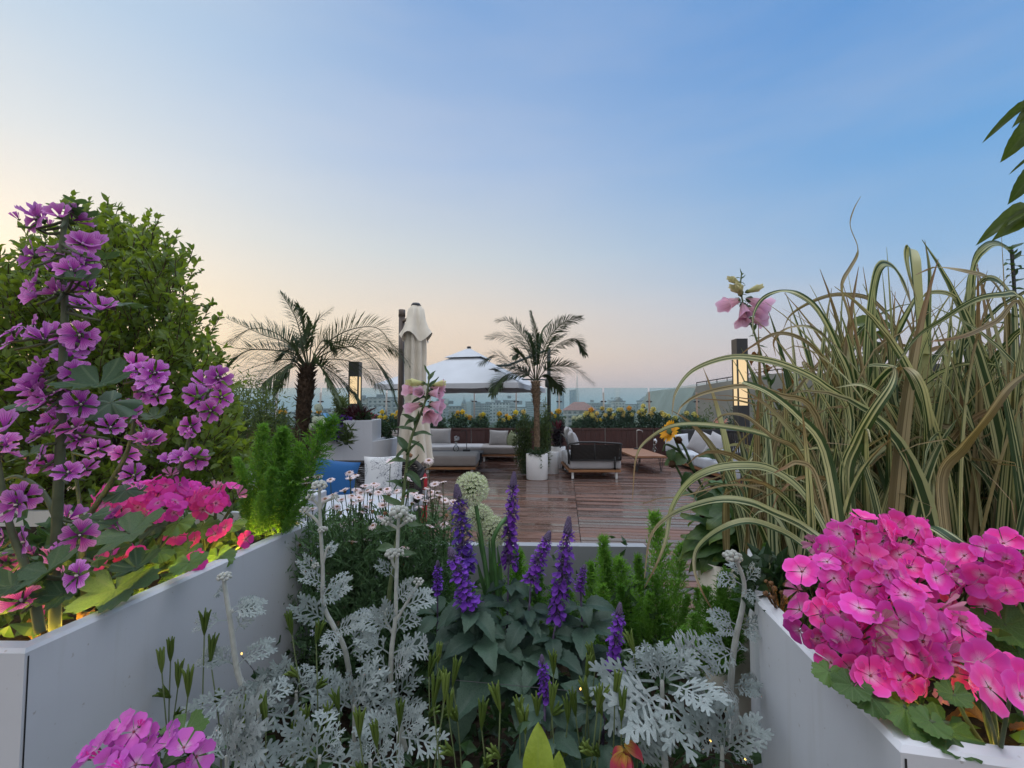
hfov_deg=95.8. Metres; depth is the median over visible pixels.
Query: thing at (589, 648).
columbine stalk
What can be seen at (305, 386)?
palm tree
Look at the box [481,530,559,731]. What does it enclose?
salvia plant
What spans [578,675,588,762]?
columbine stalk
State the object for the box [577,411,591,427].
chrysanthemum
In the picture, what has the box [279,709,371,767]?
silver ragwort
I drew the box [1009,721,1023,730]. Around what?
fallen leaf
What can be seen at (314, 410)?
ground
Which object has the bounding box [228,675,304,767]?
silver ragwort
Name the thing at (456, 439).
bud vase
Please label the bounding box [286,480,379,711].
silver ragwort
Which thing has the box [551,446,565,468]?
plant pot
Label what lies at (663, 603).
foxtail fern
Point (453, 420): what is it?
chrysanthemum
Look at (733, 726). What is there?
silver ragwort
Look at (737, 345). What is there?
lamp post
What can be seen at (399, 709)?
columbine stalk
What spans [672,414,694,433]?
shrub
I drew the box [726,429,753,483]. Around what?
rope chair
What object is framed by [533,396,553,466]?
bamboo bush
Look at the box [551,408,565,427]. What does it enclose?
chrysanthemum
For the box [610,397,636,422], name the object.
apartment building
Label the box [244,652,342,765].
silver ragwort
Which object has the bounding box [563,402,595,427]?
apartment building
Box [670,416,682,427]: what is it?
chrysanthemum
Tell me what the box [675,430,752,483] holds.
daybed
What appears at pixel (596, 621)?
salvia plant
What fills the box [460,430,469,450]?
table lamp
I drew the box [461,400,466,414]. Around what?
apartment building
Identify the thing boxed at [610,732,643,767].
red columbine
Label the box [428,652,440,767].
columbine stalk
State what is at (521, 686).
fairy lights
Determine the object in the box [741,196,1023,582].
striped grass
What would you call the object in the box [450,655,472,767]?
columbine stalk
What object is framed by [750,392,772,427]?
shrub
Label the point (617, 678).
columbine stalk
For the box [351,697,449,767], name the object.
silver ragwort
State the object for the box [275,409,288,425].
chrysanthemum
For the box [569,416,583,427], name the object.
chrysanthemum
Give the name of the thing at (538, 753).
lime leaf plant
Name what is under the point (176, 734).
geranium plant
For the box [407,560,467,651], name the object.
salvia plant
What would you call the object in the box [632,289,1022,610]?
striped grass
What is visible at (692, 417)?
chrysanthemum
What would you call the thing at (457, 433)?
timber planter
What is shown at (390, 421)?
chrysanthemum
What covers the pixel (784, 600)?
dried flower plant
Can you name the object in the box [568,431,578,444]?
cushion
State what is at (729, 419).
shrub
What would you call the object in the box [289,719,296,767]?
columbine stalk
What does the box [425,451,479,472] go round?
ottoman
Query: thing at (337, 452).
planter box
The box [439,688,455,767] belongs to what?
columbine stalk
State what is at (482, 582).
allium leaf tuft
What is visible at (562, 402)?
office tower
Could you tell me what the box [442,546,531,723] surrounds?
salvia plant
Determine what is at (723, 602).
foxtail fern
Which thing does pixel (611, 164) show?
sky
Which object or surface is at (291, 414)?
apartment building
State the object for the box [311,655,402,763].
silver ragwort
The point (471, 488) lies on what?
allium
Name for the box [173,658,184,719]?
columbine stalk
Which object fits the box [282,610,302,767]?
columbine stalk
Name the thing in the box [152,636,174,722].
columbine stalk
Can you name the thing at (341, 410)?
bamboo bush
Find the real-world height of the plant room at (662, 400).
2.990 m
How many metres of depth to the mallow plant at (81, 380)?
0.88 m
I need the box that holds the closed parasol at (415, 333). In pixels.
[396,302,433,499]
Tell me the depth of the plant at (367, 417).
6.53 m
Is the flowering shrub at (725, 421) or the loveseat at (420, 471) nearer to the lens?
the loveseat at (420, 471)
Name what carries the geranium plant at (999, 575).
on the planter box at (809, 719)
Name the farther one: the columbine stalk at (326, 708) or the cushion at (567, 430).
the cushion at (567, 430)
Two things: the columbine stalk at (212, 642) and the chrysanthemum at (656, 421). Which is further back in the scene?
the chrysanthemum at (656, 421)
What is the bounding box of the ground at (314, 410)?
[24,409,555,453]
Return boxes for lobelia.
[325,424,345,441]
[338,414,351,425]
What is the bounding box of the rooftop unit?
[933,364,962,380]
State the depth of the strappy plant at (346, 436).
5.89 m
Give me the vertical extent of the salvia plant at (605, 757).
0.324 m
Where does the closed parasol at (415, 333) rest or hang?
on the deck
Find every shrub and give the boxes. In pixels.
[0,190,266,526]
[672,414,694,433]
[693,403,717,429]
[713,418,727,429]
[717,405,732,424]
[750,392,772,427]
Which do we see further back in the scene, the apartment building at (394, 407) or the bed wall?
the apartment building at (394, 407)
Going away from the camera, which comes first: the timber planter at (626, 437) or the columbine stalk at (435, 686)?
the columbine stalk at (435, 686)
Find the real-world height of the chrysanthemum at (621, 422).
0.715 m
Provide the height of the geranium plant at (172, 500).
0.299 m
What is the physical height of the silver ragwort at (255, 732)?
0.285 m
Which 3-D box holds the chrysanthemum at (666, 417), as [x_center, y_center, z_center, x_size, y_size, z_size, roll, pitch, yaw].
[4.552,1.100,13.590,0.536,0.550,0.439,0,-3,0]
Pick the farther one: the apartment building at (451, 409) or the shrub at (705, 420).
the apartment building at (451, 409)
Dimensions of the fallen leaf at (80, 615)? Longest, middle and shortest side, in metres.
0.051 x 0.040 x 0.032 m
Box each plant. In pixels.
[0,194,146,631]
[0,408,90,634]
[42,466,209,617]
[63,365,233,613]
[70,351,172,595]
[71,708,215,767]
[160,478,253,582]
[244,475,378,712]
[294,471,419,696]
[309,453,449,709]
[335,422,357,449]
[341,404,375,419]
[352,411,374,419]
[356,458,489,706]
[380,417,396,438]
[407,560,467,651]
[426,484,504,744]
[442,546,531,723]
[480,471,536,631]
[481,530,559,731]
[507,654,580,767]
[521,516,585,725]
[523,722,565,767]
[527,446,548,456]
[542,564,625,680]
[548,419,564,446]
[560,602,641,767]
[677,478,744,574]
[731,541,818,628]
[763,579,789,612]
[782,508,991,763]
[908,637,1023,748]
[939,526,1023,658]
[976,100,1023,244]
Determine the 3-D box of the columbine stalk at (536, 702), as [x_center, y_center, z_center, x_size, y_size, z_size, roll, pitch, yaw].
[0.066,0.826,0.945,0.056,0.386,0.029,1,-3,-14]
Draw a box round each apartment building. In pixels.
[241,401,287,426]
[277,412,327,427]
[321,400,335,415]
[362,395,367,410]
[367,394,397,413]
[373,406,389,417]
[391,400,404,413]
[428,399,448,421]
[448,401,462,423]
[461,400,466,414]
[465,400,473,415]
[471,402,489,421]
[490,400,509,424]
[503,396,514,406]
[510,401,526,422]
[525,399,533,420]
[539,401,546,417]
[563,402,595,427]
[590,403,610,418]
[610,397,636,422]
[636,397,644,409]
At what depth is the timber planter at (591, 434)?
13.37 m
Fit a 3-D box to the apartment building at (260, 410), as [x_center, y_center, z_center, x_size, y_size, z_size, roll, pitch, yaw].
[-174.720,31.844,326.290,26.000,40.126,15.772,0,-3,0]
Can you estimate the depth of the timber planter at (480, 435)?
13.37 m
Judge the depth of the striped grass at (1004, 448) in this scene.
1.05 m
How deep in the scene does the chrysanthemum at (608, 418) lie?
13.56 m
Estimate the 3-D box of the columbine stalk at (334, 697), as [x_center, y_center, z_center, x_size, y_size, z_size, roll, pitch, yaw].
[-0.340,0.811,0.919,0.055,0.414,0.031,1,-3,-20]
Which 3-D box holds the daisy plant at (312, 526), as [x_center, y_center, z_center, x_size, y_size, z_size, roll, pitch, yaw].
[-0.686,0.710,1.629,0.512,0.798,0.321,0,-3,0]
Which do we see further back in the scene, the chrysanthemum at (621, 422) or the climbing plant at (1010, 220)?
the chrysanthemum at (621, 422)
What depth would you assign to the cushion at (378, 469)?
4.96 m
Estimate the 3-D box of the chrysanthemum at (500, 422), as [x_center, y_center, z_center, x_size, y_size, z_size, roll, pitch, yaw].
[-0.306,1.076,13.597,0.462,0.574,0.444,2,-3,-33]
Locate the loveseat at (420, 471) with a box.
[303,460,424,551]
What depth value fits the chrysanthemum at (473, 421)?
13.56 m
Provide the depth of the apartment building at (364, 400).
340.05 m
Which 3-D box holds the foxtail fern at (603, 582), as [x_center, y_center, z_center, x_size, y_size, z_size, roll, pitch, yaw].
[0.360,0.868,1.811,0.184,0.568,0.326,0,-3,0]
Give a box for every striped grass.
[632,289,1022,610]
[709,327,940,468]
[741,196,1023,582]
[776,237,1023,636]
[784,240,1023,599]
[810,282,1003,525]
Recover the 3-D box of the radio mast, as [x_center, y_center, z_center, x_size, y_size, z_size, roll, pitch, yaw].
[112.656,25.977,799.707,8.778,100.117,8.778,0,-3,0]
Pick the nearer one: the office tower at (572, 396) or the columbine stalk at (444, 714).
the columbine stalk at (444, 714)
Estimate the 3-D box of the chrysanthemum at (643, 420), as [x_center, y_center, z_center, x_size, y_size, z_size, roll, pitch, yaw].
[3.874,0.954,13.581,0.510,0.780,0.418,0,-3,0]
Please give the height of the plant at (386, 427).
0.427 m
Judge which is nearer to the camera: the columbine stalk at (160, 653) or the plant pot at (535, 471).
the columbine stalk at (160, 653)
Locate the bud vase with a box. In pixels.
[453,436,458,450]
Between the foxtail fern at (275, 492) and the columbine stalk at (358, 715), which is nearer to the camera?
the columbine stalk at (358, 715)
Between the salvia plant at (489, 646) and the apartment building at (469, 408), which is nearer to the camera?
the salvia plant at (489, 646)
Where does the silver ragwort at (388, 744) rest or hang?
on the ground cover at (467, 744)
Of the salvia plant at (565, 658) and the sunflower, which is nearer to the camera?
the salvia plant at (565, 658)
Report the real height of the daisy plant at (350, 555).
0.808 m
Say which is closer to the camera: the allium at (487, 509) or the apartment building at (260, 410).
the allium at (487, 509)
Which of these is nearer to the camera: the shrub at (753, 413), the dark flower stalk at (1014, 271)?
the dark flower stalk at (1014, 271)
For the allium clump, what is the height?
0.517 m
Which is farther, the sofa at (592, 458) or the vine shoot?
the sofa at (592, 458)
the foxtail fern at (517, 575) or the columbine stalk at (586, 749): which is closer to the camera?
the columbine stalk at (586, 749)
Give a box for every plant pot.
[526,453,547,480]
[548,451,558,473]
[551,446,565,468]
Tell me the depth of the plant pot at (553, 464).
9.77 m
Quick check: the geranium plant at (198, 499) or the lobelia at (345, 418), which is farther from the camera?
the lobelia at (345, 418)
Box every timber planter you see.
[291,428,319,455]
[431,428,471,443]
[471,428,514,443]
[515,428,553,449]
[562,428,604,449]
[605,428,652,455]
[653,428,694,455]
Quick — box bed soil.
[251,612,752,767]
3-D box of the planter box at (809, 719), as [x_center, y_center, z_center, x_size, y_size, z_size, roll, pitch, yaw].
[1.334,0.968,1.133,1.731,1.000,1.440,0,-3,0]
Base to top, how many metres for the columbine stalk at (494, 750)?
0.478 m
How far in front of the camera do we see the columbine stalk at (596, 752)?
0.87 m
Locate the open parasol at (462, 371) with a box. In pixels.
[374,346,563,467]
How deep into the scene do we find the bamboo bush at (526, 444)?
9.66 m
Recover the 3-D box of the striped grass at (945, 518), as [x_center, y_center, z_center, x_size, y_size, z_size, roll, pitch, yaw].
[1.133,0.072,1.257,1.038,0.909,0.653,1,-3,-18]
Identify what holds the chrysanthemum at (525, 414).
on the timber planter at (532, 446)
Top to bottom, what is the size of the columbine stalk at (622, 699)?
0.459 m
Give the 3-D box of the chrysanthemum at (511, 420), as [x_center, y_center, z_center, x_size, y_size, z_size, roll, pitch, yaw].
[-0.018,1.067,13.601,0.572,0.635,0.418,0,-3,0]
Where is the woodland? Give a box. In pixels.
[9,415,634,481]
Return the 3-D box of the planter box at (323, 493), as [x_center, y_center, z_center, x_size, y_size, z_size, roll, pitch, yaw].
[-2.275,1.082,2.398,2.250,0.900,0.900,0,-3,0]
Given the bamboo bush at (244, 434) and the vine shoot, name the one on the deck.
the bamboo bush at (244, 434)
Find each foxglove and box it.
[375,365,445,616]
[715,269,793,412]
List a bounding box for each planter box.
[0,510,311,767]
[68,490,326,647]
[320,440,342,459]
[342,419,380,488]
[372,436,396,456]
[747,548,1023,767]
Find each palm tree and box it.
[210,290,410,471]
[477,310,594,450]
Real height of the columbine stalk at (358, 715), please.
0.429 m
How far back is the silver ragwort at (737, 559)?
0.99 m
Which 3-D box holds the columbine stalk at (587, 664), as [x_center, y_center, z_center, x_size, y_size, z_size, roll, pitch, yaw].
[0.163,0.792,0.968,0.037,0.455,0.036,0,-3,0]
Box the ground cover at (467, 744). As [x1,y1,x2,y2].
[159,525,761,767]
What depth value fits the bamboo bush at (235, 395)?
4.66 m
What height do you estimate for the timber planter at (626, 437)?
0.814 m
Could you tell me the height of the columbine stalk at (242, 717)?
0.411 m
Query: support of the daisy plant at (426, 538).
on the bed soil
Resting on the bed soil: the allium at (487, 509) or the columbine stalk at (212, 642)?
the columbine stalk at (212, 642)
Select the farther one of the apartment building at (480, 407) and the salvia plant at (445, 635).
the apartment building at (480, 407)
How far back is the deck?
7.01 m
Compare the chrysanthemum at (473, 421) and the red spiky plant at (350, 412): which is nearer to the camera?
the red spiky plant at (350, 412)
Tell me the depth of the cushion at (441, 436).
12.66 m
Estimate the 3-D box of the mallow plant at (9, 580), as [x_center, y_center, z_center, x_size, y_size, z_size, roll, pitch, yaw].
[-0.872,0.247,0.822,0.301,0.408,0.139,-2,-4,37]
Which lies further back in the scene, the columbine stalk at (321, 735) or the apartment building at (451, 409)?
the apartment building at (451, 409)
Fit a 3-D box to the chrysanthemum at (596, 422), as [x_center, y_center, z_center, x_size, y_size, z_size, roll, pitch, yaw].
[2.449,1.015,13.589,0.534,0.703,0.415,0,-3,0]
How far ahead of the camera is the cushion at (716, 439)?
9.14 m
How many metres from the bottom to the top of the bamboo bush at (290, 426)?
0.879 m
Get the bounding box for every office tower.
[556,391,563,415]
[569,389,576,404]
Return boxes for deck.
[67,456,721,656]
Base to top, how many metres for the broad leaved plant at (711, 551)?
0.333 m
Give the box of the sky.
[0,0,1023,408]
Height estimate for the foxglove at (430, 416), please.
0.713 m
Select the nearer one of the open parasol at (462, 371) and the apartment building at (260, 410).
the open parasol at (462, 371)
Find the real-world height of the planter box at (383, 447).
0.944 m
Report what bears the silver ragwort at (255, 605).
on the ground cover at (467, 744)
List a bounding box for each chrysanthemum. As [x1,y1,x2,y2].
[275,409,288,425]
[371,410,387,420]
[384,413,396,425]
[387,410,397,426]
[431,417,447,427]
[446,412,464,427]
[455,409,468,427]
[465,413,481,427]
[475,412,489,427]
[493,411,508,427]
[504,410,519,427]
[515,409,529,427]
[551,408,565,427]
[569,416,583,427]
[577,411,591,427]
[587,407,603,427]
[599,406,617,427]
[612,407,628,427]
[624,406,637,427]
[635,404,651,427]
[649,407,663,427]
[660,412,672,427]
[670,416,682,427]
[682,411,701,427]
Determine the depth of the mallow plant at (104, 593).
1.22 m
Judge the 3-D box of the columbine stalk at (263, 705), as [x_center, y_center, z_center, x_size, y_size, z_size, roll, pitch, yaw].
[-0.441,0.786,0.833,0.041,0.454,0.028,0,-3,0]
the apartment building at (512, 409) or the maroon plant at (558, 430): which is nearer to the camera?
the maroon plant at (558, 430)
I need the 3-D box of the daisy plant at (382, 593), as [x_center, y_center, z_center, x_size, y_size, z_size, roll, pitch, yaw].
[-0.450,0.680,1.632,0.494,0.889,0.349,0,-3,0]
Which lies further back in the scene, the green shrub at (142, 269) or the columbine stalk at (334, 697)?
the green shrub at (142, 269)
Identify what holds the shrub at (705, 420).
on the deck
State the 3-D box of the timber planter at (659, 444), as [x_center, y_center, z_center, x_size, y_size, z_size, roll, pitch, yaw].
[4.758,1.690,13.577,1.351,0.814,0.450,0,-3,0]
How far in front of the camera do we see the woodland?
291.32 m
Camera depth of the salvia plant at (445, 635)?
1.19 m
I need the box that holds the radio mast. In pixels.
[576,378,578,401]
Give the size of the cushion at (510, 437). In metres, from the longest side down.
0.460 x 0.400 x 0.143 m
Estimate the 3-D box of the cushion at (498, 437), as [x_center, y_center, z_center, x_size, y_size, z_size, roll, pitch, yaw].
[-0.367,1.473,12.641,0.520,0.440,0.181,3,-20,-2]
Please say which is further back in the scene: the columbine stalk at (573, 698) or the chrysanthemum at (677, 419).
the chrysanthemum at (677, 419)
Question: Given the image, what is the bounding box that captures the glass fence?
[274,391,699,425]
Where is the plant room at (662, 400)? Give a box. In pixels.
[635,369,1010,427]
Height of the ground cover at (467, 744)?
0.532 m
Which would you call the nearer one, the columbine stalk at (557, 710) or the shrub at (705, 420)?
the columbine stalk at (557, 710)
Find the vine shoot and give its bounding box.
[854,310,889,355]
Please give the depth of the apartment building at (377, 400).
331.63 m
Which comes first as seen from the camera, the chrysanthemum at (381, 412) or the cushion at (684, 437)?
the cushion at (684, 437)
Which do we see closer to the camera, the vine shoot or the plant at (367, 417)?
the vine shoot
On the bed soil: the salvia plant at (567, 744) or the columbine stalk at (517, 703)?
the columbine stalk at (517, 703)
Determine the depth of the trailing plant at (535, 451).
8.95 m
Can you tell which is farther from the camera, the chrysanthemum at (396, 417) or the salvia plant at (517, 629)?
the chrysanthemum at (396, 417)
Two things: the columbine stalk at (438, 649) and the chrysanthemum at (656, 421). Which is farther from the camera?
the chrysanthemum at (656, 421)
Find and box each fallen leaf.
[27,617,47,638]
[76,608,94,619]
[945,702,983,721]
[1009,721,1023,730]
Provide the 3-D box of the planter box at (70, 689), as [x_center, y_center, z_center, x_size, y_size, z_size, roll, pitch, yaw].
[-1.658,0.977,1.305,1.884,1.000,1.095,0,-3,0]
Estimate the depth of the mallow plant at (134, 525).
1.09 m
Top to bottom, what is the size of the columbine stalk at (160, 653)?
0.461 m
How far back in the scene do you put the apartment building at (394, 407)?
300.74 m
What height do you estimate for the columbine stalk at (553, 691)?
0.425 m
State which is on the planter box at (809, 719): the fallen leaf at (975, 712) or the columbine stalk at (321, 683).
the fallen leaf at (975, 712)
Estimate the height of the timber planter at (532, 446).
0.814 m
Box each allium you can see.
[454,472,491,594]
[465,503,493,576]
[477,515,508,596]
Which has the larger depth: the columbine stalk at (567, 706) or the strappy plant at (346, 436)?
the strappy plant at (346, 436)
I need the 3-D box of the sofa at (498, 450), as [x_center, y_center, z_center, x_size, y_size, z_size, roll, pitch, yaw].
[-0.280,1.847,12.523,1.085,0.386,1.200,0,-3,0]
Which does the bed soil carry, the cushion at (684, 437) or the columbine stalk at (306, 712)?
the columbine stalk at (306, 712)
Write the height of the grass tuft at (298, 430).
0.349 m
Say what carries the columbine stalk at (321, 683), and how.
on the bed soil
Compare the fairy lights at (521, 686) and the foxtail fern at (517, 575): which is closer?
the fairy lights at (521, 686)
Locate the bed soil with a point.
(345, 724)
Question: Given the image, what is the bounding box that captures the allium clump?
[309,404,326,441]
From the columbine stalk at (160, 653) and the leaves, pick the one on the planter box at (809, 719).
the leaves
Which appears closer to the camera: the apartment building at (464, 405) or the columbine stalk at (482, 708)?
the columbine stalk at (482, 708)
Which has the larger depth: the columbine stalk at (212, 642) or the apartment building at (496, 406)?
the apartment building at (496, 406)
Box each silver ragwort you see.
[181,571,277,750]
[202,691,290,767]
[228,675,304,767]
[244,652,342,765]
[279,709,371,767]
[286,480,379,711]
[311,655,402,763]
[346,505,436,751]
[348,725,404,767]
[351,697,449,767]
[588,629,732,767]
[669,691,773,767]
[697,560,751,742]
[698,549,762,754]
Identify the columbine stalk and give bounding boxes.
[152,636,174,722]
[156,646,166,724]
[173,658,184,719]
[181,664,194,713]
[193,607,211,751]
[208,632,226,767]
[233,694,246,767]
[258,690,267,767]
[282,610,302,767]
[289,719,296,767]
[299,703,315,767]
[310,618,328,767]
[316,721,328,762]
[323,700,333,762]
[328,686,342,767]
[350,706,366,767]
[369,718,389,767]
[395,697,405,762]
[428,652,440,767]
[431,671,441,767]
[432,665,452,767]
[434,669,450,767]
[435,641,442,757]
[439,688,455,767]
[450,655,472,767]
[478,695,492,767]
[486,680,500,767]
[512,694,523,758]
[517,703,528,748]
[531,691,542,715]
[548,648,564,738]
[548,679,558,756]
[561,693,571,759]
[568,686,591,767]
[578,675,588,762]
[579,682,609,767]
[580,641,595,767]
[585,652,593,767]
[591,685,602,767]
[610,685,626,754]
[613,669,622,748]
[622,628,646,767]
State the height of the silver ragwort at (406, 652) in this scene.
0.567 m
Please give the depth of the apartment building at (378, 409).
185.11 m
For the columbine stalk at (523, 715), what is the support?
on the bed soil
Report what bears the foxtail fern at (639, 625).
on the bed soil
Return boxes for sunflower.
[659,420,725,517]
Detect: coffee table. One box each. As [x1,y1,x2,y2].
[432,450,483,465]
[622,448,665,471]
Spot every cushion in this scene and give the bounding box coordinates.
[310,458,360,494]
[364,455,402,493]
[430,428,450,443]
[489,430,507,444]
[507,430,517,445]
[564,427,572,443]
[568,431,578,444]
[665,433,689,450]
[686,430,710,453]
[703,431,722,451]
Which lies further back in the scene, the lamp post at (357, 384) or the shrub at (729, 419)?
the shrub at (729, 419)
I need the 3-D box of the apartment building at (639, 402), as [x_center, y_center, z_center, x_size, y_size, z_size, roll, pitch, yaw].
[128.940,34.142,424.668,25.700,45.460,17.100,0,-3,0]
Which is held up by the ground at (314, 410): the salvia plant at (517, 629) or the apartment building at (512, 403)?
the apartment building at (512, 403)
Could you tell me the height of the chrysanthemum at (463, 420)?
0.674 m
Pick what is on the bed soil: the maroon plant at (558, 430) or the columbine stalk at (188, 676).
the columbine stalk at (188, 676)
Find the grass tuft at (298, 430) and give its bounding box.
[285,418,306,442]
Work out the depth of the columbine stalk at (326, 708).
0.94 m
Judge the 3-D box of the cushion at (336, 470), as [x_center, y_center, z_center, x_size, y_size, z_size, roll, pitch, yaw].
[-1.902,1.043,4.953,0.460,0.470,0.182,9,-20,-11]
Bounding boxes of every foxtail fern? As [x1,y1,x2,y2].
[231,412,343,536]
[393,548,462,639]
[472,544,580,630]
[582,532,634,659]
[608,551,658,664]
[643,508,691,666]
[657,564,747,680]
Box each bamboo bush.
[176,349,253,486]
[223,358,276,475]
[244,372,295,466]
[275,410,294,457]
[331,388,350,415]
[511,409,533,473]
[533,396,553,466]
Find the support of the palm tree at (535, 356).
on the plant pot at (535, 471)
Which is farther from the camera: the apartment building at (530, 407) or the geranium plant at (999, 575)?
the apartment building at (530, 407)
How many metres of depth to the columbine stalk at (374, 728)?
0.85 m
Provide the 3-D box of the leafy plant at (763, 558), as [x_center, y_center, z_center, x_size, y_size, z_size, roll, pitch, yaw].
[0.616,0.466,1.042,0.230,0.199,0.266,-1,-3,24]
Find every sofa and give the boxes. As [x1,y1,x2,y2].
[432,444,482,449]
[480,444,521,461]
[559,433,622,478]
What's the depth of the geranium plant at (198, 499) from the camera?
1.30 m
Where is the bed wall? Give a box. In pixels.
[370,541,650,609]
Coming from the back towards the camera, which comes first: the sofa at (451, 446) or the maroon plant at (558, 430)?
the sofa at (451, 446)
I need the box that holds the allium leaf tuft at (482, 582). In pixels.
[476,532,501,595]
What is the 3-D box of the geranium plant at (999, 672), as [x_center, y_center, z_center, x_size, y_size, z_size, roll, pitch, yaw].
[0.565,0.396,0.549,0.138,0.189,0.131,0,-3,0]
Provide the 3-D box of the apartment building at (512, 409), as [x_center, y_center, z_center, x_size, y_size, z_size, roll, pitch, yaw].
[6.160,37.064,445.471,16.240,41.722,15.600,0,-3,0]
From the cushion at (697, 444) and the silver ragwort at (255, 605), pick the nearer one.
the silver ragwort at (255, 605)
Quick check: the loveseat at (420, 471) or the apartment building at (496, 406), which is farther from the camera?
the apartment building at (496, 406)
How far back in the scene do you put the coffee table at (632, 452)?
10.18 m
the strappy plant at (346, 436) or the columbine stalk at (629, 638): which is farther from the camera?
the strappy plant at (346, 436)
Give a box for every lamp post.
[348,362,361,419]
[731,339,749,444]
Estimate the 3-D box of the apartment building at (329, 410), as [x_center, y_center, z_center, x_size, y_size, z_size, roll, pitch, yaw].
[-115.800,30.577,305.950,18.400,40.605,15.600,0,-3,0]
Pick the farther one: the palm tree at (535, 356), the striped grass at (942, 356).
the palm tree at (535, 356)
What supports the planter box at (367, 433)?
on the deck
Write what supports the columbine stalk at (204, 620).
on the bed soil
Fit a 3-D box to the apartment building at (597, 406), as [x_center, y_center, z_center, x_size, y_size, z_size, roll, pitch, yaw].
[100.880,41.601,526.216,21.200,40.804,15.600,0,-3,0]
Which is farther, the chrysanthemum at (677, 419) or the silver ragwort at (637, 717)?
the chrysanthemum at (677, 419)
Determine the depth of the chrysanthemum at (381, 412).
13.54 m
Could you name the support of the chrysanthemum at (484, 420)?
on the timber planter at (480, 435)
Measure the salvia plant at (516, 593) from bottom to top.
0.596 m
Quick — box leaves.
[0,482,1023,742]
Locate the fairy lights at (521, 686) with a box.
[241,652,745,763]
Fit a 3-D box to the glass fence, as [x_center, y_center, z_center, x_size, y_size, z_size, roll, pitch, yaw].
[-1.952,1.115,13.910,15.183,1.997,0.078,0,-3,0]
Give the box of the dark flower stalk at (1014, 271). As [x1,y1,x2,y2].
[999,243,1023,422]
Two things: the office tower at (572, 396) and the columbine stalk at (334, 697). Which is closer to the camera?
the columbine stalk at (334, 697)
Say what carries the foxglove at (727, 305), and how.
on the planter box at (809, 719)
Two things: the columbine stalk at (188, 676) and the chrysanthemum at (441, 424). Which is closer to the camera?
the columbine stalk at (188, 676)
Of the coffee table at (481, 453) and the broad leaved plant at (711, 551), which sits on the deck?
the coffee table at (481, 453)
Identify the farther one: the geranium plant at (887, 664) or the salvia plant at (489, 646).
the salvia plant at (489, 646)
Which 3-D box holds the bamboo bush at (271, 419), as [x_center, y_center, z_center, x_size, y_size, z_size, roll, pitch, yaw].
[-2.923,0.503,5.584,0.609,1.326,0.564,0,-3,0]
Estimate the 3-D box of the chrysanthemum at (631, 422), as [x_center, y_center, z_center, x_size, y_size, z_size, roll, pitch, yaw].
[3.481,1.004,13.611,0.517,0.760,0.436,0,-3,0]
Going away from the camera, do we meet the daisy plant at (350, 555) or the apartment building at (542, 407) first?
the daisy plant at (350, 555)

